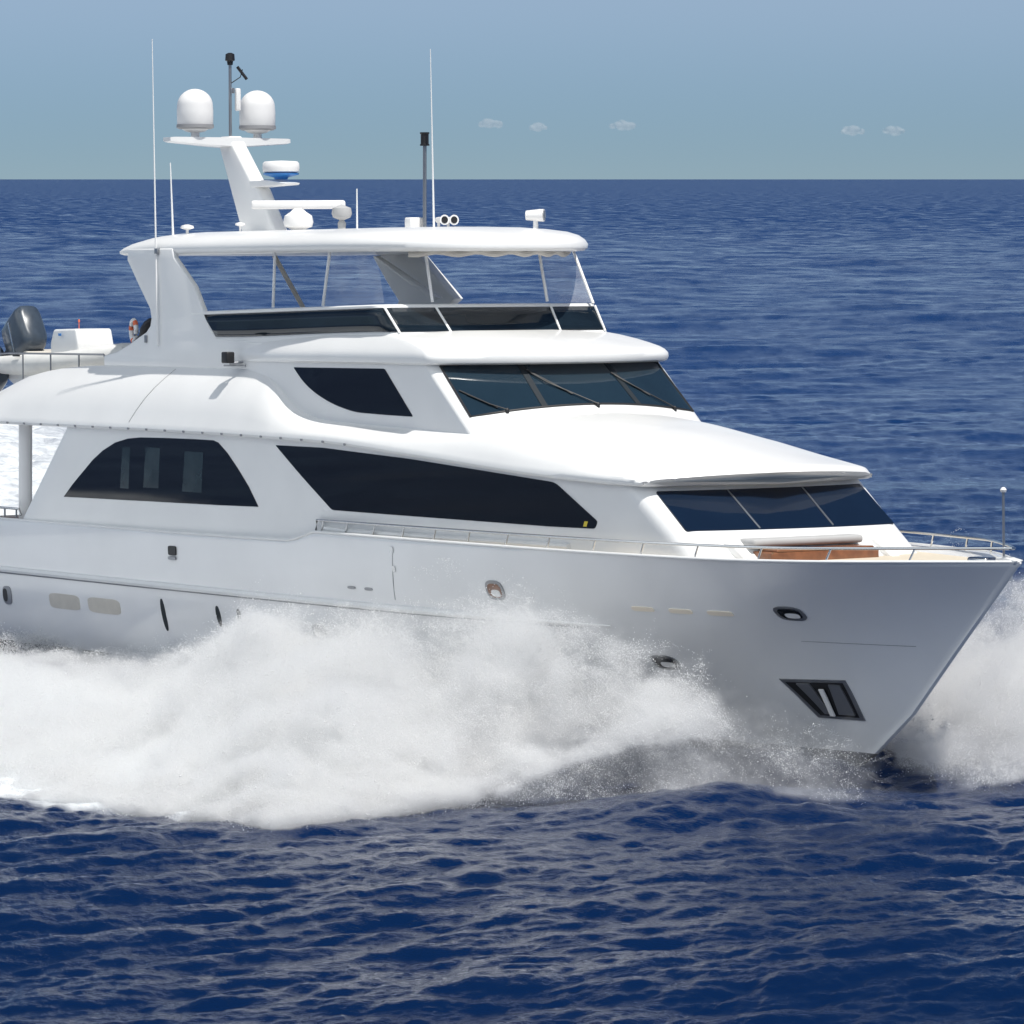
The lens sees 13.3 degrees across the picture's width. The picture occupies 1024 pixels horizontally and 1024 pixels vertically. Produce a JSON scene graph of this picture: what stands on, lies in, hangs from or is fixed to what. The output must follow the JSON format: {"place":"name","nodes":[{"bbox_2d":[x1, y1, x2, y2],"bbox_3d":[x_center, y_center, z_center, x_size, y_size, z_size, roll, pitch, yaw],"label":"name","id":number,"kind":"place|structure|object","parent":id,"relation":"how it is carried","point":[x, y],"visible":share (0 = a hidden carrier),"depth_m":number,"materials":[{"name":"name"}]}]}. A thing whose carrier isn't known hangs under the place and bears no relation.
{"place":"outdoors","nodes":[
{"label":"outdoors","id":0,"kind":"place"},
{"bbox_2d":[0,179,1023,1023],"bbox_3d":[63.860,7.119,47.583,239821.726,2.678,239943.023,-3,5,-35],"label":"sea","id":1,"kind":"structure","parent":0,"point":[874,327],"depth_m":74.96,"materials":[{"name":"liquid"}]},
{"bbox_2d":[0,558,888,831],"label":"bow spray","id":2,"kind":"object","parent":1,"relation":"on","point":[275,693],"visible":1,"depth_m":79.56,"materials":[{"name":"white liquid"}]},
{"bbox_2d":[0,39,1022,766],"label":"motor yacht","id":3,"kind":"object","parent":1,"relation":"on","point":[580,463],"visible":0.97,"depth_m":87.71,"materials":[{"name":"paint"}]},
{"bbox_2d":[0,306,130,390],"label":"tender boat","id":4,"kind":"object","parent":3,"relation":"on","point":[23,330],"visible":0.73,"depth_m":101.51,"materials":[{"name":"white plastic"}]},
{"bbox_2d":[129,318,138,342],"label":"life ring","id":5,"kind":"object","parent":3,"relation":"hanging from","point":[133,327],"visible":1,"depth_m":97.12,"materials":[{"name":"white plastic"}]},
{"bbox_2d":[137,318,151,338],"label":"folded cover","id":6,"kind":"object","parent":3,"relation":"on","point":[145,326],"visible":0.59,"depth_m":96.65,"materials":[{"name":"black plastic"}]},
{"bbox_2d":[885,528,1023,788],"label":"bow spray","id":7,"kind":"object","parent":1,"relation":"on","point":[1015,704],"visible":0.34,"depth_m":83.18,"materials":[{"name":"white liquid"}]},
{"bbox_2d":[0,0,1023,178],"label":"sky","id":8,"kind":"structure","parent":0,"point":[522,89],"materials":[{"name":"blue"}]}
]}

